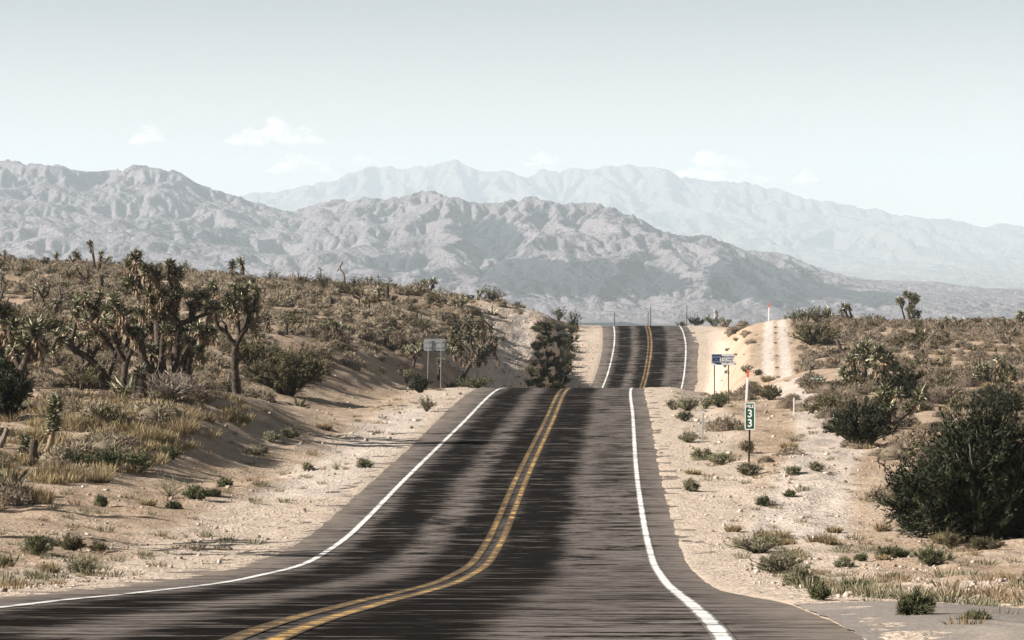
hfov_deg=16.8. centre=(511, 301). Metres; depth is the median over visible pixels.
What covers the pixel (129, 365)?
scrub bush
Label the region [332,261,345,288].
dead joshua tree
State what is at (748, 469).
shrub
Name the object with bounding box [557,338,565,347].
leafy shrub
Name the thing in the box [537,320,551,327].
leafy shrub
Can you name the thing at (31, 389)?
scrub bush
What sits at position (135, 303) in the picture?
scrub bush
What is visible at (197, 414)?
grass tuft
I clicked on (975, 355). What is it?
scrub bush
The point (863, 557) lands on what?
shrub
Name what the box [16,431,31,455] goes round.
joshua tree
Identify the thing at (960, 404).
shrub
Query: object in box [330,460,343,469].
twig bush
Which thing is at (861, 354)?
joshua tree
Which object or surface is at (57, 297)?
scrub bush
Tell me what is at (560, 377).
leafy shrub
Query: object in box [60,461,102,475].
scrub bush
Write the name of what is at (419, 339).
scrub bush
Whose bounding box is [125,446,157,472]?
shrub
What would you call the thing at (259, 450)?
shrub
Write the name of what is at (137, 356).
shrub
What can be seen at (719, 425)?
scrub bush
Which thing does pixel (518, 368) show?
dirt ground
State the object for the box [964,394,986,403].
scrub bush
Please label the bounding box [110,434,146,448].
scrub bush
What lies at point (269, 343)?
scrub bush
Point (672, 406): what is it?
shrub
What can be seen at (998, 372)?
joshua tree
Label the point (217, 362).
scrub bush
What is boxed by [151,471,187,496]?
twig bush
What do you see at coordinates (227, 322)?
scrub bush
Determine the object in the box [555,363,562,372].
leafy shrub
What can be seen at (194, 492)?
shrub
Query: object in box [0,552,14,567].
shrub
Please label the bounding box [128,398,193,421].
scrub bush
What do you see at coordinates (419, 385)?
leafy shrub
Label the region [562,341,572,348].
leafy shrub
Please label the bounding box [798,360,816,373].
joshua tree
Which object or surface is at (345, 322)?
dry grass
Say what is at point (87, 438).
scrub bush
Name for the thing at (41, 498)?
grass tuft
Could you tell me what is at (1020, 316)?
joshua tree
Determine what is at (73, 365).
scrub bush
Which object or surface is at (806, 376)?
scrub bush
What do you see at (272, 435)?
shrub
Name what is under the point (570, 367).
leafy shrub
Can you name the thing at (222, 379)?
scrub bush
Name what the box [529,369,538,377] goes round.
leafy shrub
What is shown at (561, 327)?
leafy shrub
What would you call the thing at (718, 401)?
shrub
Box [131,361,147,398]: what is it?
joshua tree
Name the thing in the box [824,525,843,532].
grass tuft
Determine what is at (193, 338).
joshua tree
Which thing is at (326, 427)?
grass tuft
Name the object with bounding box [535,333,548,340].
leafy shrub
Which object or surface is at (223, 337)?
scrub bush
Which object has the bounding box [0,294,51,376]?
joshua tree
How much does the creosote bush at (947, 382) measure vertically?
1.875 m
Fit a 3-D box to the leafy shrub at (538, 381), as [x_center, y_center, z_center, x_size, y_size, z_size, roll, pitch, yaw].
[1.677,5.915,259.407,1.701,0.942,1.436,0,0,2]
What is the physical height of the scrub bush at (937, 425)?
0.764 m
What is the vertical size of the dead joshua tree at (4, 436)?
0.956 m
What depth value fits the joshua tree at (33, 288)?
220.18 m
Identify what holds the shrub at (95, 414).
on the terrain at (824, 495)
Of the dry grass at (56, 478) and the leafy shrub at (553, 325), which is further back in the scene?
the leafy shrub at (553, 325)
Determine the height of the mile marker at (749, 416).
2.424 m
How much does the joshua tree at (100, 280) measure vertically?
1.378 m
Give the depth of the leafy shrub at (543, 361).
266.29 m
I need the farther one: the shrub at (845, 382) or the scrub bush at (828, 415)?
the shrub at (845, 382)
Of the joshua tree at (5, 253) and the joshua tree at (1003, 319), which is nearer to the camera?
the joshua tree at (5, 253)
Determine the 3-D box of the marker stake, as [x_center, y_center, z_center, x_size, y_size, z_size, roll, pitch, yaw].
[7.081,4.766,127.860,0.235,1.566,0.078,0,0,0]
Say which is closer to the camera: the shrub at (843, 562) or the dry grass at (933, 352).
the shrub at (843, 562)
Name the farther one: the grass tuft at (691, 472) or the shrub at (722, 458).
the shrub at (722, 458)
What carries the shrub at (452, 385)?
on the terrain at (824, 495)
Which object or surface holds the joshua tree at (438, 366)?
on the terrain at (824, 495)
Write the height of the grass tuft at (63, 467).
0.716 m
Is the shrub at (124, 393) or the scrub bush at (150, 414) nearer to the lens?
the scrub bush at (150, 414)
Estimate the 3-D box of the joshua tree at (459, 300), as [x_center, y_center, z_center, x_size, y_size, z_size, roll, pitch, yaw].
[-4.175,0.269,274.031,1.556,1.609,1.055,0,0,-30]
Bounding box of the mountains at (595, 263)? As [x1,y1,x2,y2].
[0,159,1023,326]
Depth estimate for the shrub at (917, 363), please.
211.44 m
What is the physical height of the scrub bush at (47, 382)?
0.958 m
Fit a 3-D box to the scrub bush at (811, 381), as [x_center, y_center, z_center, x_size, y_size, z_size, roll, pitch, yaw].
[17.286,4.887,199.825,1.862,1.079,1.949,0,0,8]
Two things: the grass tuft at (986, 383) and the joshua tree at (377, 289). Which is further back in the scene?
the joshua tree at (377, 289)
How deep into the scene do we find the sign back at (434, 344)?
185.35 m
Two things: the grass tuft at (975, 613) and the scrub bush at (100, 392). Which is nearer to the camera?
the grass tuft at (975, 613)
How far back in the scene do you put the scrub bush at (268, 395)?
155.00 m
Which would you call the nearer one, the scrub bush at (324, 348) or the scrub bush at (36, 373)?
the scrub bush at (36, 373)
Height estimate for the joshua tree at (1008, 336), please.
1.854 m
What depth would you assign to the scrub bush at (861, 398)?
156.77 m
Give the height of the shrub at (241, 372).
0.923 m
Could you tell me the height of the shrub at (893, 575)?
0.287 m
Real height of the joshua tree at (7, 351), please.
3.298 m
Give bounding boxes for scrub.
[0,254,521,477]
[700,314,1023,463]
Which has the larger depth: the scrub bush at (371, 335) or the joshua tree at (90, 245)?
the joshua tree at (90, 245)
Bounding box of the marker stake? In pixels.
[701,409,705,442]
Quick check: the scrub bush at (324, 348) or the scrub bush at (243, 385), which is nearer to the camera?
the scrub bush at (243, 385)
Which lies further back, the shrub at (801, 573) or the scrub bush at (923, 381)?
the scrub bush at (923, 381)
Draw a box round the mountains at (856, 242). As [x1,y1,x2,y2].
[237,159,1023,288]
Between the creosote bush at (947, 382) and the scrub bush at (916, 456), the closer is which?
the scrub bush at (916, 456)
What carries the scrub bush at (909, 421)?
on the terrain at (824, 495)
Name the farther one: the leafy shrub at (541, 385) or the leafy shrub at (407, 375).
the leafy shrub at (541, 385)
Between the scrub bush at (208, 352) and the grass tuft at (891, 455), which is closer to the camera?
the grass tuft at (891, 455)
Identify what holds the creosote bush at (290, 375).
on the terrain at (824, 495)
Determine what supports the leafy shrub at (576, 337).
on the terrain at (824, 495)
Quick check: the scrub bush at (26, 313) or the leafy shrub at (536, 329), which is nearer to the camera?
the scrub bush at (26, 313)
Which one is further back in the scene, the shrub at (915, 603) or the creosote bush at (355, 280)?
the creosote bush at (355, 280)
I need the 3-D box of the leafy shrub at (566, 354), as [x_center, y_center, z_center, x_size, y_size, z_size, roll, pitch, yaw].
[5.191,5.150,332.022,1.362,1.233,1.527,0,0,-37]
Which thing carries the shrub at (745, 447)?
on the terrain at (824, 495)
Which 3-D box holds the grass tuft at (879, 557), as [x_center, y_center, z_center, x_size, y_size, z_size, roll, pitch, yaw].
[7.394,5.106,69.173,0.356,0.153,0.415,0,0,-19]
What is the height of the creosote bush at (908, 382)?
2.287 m
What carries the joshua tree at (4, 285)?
on the terrain at (824, 495)
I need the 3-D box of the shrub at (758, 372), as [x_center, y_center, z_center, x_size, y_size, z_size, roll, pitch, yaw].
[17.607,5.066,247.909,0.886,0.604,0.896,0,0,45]
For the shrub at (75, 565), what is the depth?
61.92 m
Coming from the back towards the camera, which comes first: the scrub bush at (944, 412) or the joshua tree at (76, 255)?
the joshua tree at (76, 255)
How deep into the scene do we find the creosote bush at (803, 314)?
320.40 m
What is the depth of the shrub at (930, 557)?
67.49 m
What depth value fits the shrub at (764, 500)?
94.86 m
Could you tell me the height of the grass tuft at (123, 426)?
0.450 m
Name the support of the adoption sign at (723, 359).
on the terrain at (824, 495)
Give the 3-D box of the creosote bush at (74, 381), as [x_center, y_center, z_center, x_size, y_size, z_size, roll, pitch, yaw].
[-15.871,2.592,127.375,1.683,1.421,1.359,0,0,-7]
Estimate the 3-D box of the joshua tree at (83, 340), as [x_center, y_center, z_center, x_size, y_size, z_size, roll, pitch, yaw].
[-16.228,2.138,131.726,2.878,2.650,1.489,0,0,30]
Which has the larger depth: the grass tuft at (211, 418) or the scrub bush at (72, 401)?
the grass tuft at (211, 418)
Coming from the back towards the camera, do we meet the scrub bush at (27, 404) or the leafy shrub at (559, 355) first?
the leafy shrub at (559, 355)
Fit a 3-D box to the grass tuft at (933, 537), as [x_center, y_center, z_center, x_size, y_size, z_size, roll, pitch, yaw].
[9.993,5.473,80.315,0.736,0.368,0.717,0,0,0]
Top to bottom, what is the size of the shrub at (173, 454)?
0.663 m
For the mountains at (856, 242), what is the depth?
22370.16 m
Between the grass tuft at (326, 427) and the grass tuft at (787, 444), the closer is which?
the grass tuft at (787, 444)
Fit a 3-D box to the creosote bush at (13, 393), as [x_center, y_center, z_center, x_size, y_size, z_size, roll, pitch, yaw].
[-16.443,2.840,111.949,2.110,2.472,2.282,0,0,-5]
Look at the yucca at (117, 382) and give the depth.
125.83 m
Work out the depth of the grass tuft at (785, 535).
81.76 m
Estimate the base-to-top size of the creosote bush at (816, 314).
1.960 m
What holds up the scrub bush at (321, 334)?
on the terrain at (824, 495)
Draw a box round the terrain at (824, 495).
[0,267,1023,639]
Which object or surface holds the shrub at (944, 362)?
on the terrain at (824, 495)
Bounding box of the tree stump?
[28,439,37,464]
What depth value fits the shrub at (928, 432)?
124.48 m
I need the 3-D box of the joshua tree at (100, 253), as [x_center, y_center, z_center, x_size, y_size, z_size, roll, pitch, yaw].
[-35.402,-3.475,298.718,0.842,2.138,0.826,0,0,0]
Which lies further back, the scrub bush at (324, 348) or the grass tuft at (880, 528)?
the scrub bush at (324, 348)
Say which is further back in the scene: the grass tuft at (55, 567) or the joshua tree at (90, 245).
the joshua tree at (90, 245)
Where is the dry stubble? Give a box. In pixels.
[0,328,1023,624]
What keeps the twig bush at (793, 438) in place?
on the terrain at (824, 495)
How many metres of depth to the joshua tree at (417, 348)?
216.58 m
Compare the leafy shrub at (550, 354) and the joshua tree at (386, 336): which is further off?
the leafy shrub at (550, 354)
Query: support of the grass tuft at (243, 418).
on the terrain at (824, 495)
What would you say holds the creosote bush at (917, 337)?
on the terrain at (824, 495)
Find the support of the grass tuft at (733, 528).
on the terrain at (824, 495)
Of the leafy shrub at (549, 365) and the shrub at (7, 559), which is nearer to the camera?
the shrub at (7, 559)
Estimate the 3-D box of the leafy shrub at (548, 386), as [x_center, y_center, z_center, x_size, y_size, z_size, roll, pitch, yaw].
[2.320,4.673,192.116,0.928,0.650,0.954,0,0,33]
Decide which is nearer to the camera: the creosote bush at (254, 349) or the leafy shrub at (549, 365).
the creosote bush at (254, 349)
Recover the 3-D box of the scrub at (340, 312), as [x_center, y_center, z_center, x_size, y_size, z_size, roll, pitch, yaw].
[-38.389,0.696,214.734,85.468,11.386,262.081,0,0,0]
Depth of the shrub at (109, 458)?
101.05 m
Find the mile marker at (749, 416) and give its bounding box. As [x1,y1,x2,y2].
[745,403,754,461]
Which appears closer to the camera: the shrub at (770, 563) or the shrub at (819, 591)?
the shrub at (819, 591)
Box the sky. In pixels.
[0,0,1023,226]
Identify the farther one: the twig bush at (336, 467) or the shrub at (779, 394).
the shrub at (779, 394)
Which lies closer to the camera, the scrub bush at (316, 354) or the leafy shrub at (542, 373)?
the scrub bush at (316, 354)
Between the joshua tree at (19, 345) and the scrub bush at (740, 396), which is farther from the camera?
the scrub bush at (740, 396)
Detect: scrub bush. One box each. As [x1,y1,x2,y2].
[0,369,41,392]
[0,475,38,504]
[0,486,32,506]
[17,309,45,319]
[17,398,40,412]
[25,297,49,305]
[28,362,56,376]
[28,371,48,379]
[30,374,49,385]
[32,443,83,465]
[35,372,67,387]
[36,387,80,399]
[37,350,73,367]
[43,331,64,341]
[43,440,101,460]
[43,458,71,469]
[44,315,70,328]
[46,291,67,300]
[59,347,75,359]
[59,429,130,448]
[60,396,82,409]
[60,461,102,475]
[61,398,127,426]
[64,360,86,371]
[74,338,102,349]
[75,349,106,362]
[77,320,88,330]
[83,436,133,462]
[85,379,113,389]
[88,390,116,398]
[89,358,121,372]
[91,389,124,402]
[92,339,124,350]
[96,371,120,382]
[99,350,121,362]
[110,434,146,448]
[116,361,140,372]
[123,336,153,343]
[123,401,152,415]
[125,299,153,308]
[127,374,159,384]
[128,362,140,373]
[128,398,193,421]
[129,404,175,427]
[134,371,174,384]
[136,387,175,401]
[174,376,203,381]
[200,352,230,366]
[204,346,218,358]
[209,329,232,341]
[210,376,244,394]
[219,315,244,327]
[221,375,247,387]
[228,322,252,334]
[252,385,277,402]
[260,339,281,350]
[294,348,322,359]
[312,327,340,341]
[312,342,335,357]
[330,329,354,342]
[350,324,378,341]
[388,333,411,347]
[409,334,430,344]
[704,415,744,431]
[731,390,759,400]
[732,382,763,395]
[772,445,806,456]
[789,402,817,411]
[793,371,827,384]
[798,378,825,387]
[812,394,848,408]
[814,406,848,418]
[817,391,847,400]
[837,381,869,394]
[839,440,845,447]
[844,395,873,405]
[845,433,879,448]
[859,481,896,502]
[867,379,892,390]
[873,442,916,458]
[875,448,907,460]
[880,441,910,448]
[887,429,937,447]
[892,411,910,426]
[895,398,910,407]
[897,410,921,425]
[909,444,936,464]
[913,379,931,387]
[927,371,944,381]
[927,390,950,401]
[928,384,963,398]
[929,382,966,390]
[929,409,955,417]
[932,420,941,430]
[937,408,983,430]
[951,362,971,370]
[951,363,976,376]
[953,376,982,386]
[962,351,988,359]
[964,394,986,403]
[972,361,1005,369]
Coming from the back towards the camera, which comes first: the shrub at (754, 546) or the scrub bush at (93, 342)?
the scrub bush at (93, 342)
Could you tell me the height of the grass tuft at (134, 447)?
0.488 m
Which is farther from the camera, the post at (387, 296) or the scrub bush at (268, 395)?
the post at (387, 296)
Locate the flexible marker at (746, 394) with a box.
[745,370,748,400]
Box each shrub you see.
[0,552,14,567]
[11,305,29,316]
[17,532,61,555]
[44,302,63,315]
[54,531,87,550]
[64,448,96,464]
[66,291,82,300]
[66,316,91,323]
[66,559,98,571]
[87,539,110,551]
[88,446,128,467]
[89,404,122,423]
[93,493,108,506]
[110,385,133,394]
[110,390,128,399]
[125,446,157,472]
[133,352,153,362]
[159,443,181,462]
[165,500,183,508]
[181,482,213,499]
[209,485,220,496]
[216,476,233,486]
[239,365,261,378]
[244,443,269,455]
[261,430,281,442]
[279,424,302,438]
[281,315,306,325]
[302,462,314,470]
[317,319,345,335]
[354,457,375,467]
[398,366,415,382]
[407,373,433,392]
[417,395,436,411]
[444,379,464,387]
[455,372,495,387]
[525,365,540,372]
[525,376,537,387]
[528,359,540,365]
[529,325,543,331]
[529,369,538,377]
[531,344,542,350]
[531,349,544,358]
[533,378,542,384]
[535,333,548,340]
[536,376,545,382]
[536,382,545,387]
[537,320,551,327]
[538,357,552,366]
[539,368,549,376]
[540,331,551,337]
[542,340,554,348]
[545,350,554,358]
[545,360,553,367]
[546,380,562,387]
[547,320,557,329]
[547,356,559,366]
[548,373,558,382]
[550,381,565,388]
[553,353,562,360]
[555,324,565,331]
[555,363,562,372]
[555,372,563,379]
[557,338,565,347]
[560,375,568,384]
[561,350,571,358]
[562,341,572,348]
[563,327,576,334]
[564,362,575,373]
[567,321,578,325]
[567,324,579,330]
[567,343,578,351]
[569,334,579,340]
[664,398,680,409]
[674,395,699,410]
[674,410,694,420]
[677,427,699,442]
[681,477,701,490]
[689,447,717,459]
[698,395,713,408]
[704,450,736,464]
[706,391,731,407]
[724,524,783,552]
[735,461,764,475]
[740,363,752,372]
[740,440,756,453]
[745,382,762,389]
[748,550,811,573]
[753,369,763,375]
[754,494,771,506]
[756,382,779,399]
[758,384,781,397]
[779,563,823,585]
[782,465,801,475]
[783,488,797,496]
[801,396,840,413]
[802,378,825,389]
[803,580,835,599]
[808,460,824,471]
[825,376,854,386]
[831,556,856,567]
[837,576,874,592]
[852,552,867,561]
[873,544,911,557]
[879,571,899,577]
[895,585,937,614]
[899,439,939,458]
[905,355,930,368]
[907,398,931,412]
[909,545,954,565]
[911,427,943,441]
[933,356,952,366]
[935,529,966,549]
[944,392,966,402]
[945,394,973,413]
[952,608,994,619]
[963,533,1007,550]
[965,358,985,367]
[966,346,986,355]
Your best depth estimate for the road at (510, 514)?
72.66 m
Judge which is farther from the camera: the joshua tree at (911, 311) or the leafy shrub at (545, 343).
the joshua tree at (911, 311)
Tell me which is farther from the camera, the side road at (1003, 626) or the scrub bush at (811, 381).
the scrub bush at (811, 381)
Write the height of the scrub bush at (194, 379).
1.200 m
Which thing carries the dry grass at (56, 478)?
on the terrain at (824, 495)
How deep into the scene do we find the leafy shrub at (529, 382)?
254.65 m
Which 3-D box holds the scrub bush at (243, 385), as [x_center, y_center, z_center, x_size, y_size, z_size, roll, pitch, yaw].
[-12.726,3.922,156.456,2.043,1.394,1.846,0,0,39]
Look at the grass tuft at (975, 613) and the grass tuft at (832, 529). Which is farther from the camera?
the grass tuft at (832, 529)
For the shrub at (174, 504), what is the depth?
91.26 m
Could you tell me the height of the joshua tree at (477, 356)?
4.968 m
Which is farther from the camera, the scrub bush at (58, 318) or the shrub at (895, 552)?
the scrub bush at (58, 318)
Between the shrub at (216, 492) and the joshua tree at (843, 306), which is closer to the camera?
the shrub at (216, 492)
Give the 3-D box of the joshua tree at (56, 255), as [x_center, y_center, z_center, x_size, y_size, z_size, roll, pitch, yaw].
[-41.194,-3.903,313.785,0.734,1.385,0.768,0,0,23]
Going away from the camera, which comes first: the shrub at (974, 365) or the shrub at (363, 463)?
the shrub at (363, 463)
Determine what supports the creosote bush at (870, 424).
on the terrain at (824, 495)
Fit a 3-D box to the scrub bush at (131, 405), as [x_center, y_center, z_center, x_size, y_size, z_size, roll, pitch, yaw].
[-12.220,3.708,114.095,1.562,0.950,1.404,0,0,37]
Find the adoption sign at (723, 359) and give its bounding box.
[712,354,733,400]
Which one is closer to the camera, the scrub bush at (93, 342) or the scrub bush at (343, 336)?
the scrub bush at (93, 342)
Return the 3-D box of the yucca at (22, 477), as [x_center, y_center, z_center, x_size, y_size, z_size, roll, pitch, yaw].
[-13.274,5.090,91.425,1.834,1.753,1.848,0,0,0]
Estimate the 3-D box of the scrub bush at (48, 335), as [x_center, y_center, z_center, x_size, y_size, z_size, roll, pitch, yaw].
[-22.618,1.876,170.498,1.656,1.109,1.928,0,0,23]
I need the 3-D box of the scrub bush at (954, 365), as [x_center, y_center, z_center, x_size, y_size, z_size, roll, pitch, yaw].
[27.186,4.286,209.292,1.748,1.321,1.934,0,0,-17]
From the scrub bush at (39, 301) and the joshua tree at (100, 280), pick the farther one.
the joshua tree at (100, 280)
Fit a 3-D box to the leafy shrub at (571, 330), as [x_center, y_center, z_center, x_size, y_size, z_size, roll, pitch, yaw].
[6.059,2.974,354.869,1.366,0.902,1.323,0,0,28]
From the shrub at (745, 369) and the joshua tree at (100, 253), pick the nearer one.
the shrub at (745, 369)
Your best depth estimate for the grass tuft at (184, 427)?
112.08 m
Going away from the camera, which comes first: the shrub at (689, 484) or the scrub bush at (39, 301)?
the shrub at (689, 484)
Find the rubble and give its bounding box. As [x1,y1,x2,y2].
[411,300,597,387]
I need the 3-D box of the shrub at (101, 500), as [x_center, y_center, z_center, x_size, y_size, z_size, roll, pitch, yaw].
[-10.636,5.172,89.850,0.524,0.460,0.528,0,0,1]
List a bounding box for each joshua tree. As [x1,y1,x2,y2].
[0,249,7,265]
[0,273,9,299]
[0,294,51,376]
[0,319,20,362]
[0,428,9,447]
[12,318,45,363]
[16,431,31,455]
[31,285,35,302]
[33,282,50,304]
[43,392,65,452]
[48,297,66,317]
[49,288,125,389]
[49,323,118,386]
[53,251,59,261]
[58,286,73,299]
[67,255,76,262]
[71,248,82,261]
[73,264,92,284]
[80,301,165,388]
[86,239,95,268]
[97,249,104,268]
[98,274,103,288]
[104,247,220,376]
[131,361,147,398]
[186,324,210,381]
[202,278,262,394]
[226,258,236,271]
[235,256,246,275]
[251,328,264,345]
[260,311,272,333]
[282,317,290,334]
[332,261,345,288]
[343,324,353,341]
[349,288,364,303]
[373,283,381,296]
[380,327,391,346]
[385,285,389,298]
[401,341,424,367]
[418,276,437,290]
[435,356,444,381]
[447,315,499,381]
[450,295,467,308]
[476,289,484,299]
[721,316,731,326]
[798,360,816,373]
[820,304,834,318]
[836,340,849,351]
[837,302,852,320]
[837,338,901,383]
[872,382,931,428]
[895,290,922,319]
[943,316,949,328]
[952,316,964,326]
[971,354,1018,385]
[1001,316,1006,325]
[1001,327,1017,344]
[1015,310,1023,322]
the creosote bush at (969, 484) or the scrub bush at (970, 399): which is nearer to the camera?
the creosote bush at (969, 484)
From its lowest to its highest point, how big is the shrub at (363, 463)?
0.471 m
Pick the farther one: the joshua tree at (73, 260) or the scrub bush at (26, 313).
the joshua tree at (73, 260)
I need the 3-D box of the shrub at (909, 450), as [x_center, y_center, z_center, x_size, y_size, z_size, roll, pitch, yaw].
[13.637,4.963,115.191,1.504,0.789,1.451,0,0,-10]
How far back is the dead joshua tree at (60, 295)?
223.37 m
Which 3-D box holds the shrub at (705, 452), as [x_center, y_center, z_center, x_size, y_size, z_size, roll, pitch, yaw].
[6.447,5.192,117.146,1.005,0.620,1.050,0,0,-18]
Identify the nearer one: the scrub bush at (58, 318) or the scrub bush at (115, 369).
the scrub bush at (115, 369)
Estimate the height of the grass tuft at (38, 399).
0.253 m
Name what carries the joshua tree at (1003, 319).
on the terrain at (824, 495)
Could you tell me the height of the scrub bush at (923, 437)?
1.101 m
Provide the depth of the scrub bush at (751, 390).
200.95 m
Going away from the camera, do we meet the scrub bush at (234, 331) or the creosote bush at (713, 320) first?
the scrub bush at (234, 331)
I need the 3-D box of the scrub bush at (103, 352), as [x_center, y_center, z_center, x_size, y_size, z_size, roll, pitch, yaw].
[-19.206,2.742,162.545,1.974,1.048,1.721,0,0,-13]
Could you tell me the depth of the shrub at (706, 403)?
158.65 m
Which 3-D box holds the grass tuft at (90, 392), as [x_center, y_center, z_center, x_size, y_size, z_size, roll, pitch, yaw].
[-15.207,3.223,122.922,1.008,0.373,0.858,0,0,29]
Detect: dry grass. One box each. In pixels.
[0,391,259,510]
[4,263,525,468]
[727,316,1023,409]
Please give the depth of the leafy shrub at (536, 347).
267.17 m
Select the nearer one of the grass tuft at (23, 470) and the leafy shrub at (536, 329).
the grass tuft at (23, 470)
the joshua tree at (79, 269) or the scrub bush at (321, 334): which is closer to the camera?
the scrub bush at (321, 334)
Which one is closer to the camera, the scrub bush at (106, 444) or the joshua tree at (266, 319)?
the scrub bush at (106, 444)
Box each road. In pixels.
[0,326,863,639]
[794,601,1023,639]
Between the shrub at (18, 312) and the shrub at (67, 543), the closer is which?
the shrub at (67, 543)
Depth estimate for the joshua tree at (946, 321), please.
302.56 m
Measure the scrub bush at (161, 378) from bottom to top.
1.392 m
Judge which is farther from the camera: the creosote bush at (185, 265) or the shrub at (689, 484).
the creosote bush at (185, 265)
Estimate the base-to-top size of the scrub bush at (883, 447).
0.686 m
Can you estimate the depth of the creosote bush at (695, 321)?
379.27 m
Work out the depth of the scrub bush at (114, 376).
134.39 m
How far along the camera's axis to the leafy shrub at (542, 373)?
264.32 m
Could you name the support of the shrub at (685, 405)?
on the terrain at (824, 495)
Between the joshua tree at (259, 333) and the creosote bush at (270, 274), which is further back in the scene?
the creosote bush at (270, 274)
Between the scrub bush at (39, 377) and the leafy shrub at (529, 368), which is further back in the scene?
the leafy shrub at (529, 368)
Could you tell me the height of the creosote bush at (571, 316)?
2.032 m
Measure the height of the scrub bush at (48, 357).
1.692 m
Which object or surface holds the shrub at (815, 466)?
on the terrain at (824, 495)
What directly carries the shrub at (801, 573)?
on the terrain at (824, 495)
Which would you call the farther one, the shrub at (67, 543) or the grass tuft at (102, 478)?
the grass tuft at (102, 478)
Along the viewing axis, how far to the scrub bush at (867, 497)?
95.74 m
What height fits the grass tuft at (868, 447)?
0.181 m
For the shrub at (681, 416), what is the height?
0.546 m
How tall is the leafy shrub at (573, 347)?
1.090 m
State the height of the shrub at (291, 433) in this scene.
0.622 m
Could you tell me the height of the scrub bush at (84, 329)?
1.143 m
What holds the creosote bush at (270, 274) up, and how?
on the terrain at (824, 495)
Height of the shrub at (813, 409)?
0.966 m
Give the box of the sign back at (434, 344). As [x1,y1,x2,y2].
[424,338,445,390]
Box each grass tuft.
[11,423,57,439]
[11,466,29,475]
[20,483,61,504]
[25,459,86,476]
[34,397,48,401]
[37,562,65,572]
[59,409,104,428]
[74,389,95,396]
[83,465,118,482]
[88,399,133,411]
[111,419,144,431]
[118,419,175,440]
[119,445,146,451]
[138,498,158,506]
[159,411,209,434]
[176,405,208,421]
[197,407,236,422]
[210,371,226,378]
[220,410,250,421]
[314,423,333,430]
[684,468,702,474]
[724,524,743,531]
[752,528,793,538]
[760,373,777,381]
[772,536,798,545]
[779,439,799,450]
[800,531,838,544]
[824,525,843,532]
[861,444,876,448]
[872,522,895,531]
[874,554,891,560]
[928,531,951,544]
[979,381,994,386]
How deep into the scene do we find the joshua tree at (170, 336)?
124.64 m
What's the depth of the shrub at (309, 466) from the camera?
112.28 m
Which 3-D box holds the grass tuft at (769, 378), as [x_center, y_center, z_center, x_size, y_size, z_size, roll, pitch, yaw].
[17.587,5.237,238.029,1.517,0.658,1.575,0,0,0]
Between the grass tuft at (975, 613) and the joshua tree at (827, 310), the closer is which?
the grass tuft at (975, 613)
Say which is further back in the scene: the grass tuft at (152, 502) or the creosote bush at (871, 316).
the creosote bush at (871, 316)
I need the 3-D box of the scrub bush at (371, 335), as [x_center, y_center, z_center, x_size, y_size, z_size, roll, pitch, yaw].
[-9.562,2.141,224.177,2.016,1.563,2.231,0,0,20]
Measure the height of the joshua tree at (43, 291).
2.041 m
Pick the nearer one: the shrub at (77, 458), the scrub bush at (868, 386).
the shrub at (77, 458)
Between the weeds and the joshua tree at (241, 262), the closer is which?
the weeds
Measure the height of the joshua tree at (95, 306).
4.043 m
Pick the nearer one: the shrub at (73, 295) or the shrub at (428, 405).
the shrub at (428, 405)
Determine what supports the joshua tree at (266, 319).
on the terrain at (824, 495)
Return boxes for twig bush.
[137,361,208,400]
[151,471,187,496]
[182,374,224,399]
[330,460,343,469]
[779,430,806,441]
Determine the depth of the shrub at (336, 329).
203.10 m
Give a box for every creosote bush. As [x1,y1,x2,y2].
[0,352,35,419]
[17,308,73,336]
[57,354,102,389]
[101,256,117,265]
[177,259,191,267]
[219,335,280,365]
[239,342,334,395]
[254,267,284,277]
[287,268,314,279]
[313,267,332,287]
[346,277,370,286]
[368,272,393,288]
[401,309,437,328]
[476,284,505,301]
[550,306,565,319]
[563,310,582,323]
[675,321,688,325]
[688,316,705,325]
[704,314,725,324]
[783,308,814,321]
[783,317,843,345]
[806,304,828,321]
[814,390,845,412]
[821,394,901,447]
[861,312,885,320]
[867,358,927,402]
[870,387,1023,539]
[897,325,938,345]
[919,363,962,390]
[970,380,1023,415]
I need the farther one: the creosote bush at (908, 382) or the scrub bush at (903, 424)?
the creosote bush at (908, 382)
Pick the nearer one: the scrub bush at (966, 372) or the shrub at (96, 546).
the shrub at (96, 546)
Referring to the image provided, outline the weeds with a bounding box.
[0,334,1023,613]
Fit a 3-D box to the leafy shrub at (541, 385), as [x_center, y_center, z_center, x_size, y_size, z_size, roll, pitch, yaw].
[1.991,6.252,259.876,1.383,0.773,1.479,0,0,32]
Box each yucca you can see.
[0,462,31,485]
[106,375,134,392]
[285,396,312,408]
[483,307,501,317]
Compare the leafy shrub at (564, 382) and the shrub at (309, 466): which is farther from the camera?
the leafy shrub at (564, 382)
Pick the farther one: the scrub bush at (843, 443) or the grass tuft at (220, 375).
the grass tuft at (220, 375)
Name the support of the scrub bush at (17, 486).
on the terrain at (824, 495)
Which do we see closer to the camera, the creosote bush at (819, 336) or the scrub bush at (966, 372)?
the scrub bush at (966, 372)
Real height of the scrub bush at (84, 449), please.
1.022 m
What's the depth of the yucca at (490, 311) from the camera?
276.77 m
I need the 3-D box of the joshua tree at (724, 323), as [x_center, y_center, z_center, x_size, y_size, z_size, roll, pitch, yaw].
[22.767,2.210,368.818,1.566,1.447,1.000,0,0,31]
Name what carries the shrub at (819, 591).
on the terrain at (824, 495)
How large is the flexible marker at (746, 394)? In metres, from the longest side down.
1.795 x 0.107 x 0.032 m
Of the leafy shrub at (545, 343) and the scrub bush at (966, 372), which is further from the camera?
the leafy shrub at (545, 343)
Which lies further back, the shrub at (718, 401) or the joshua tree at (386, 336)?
the joshua tree at (386, 336)

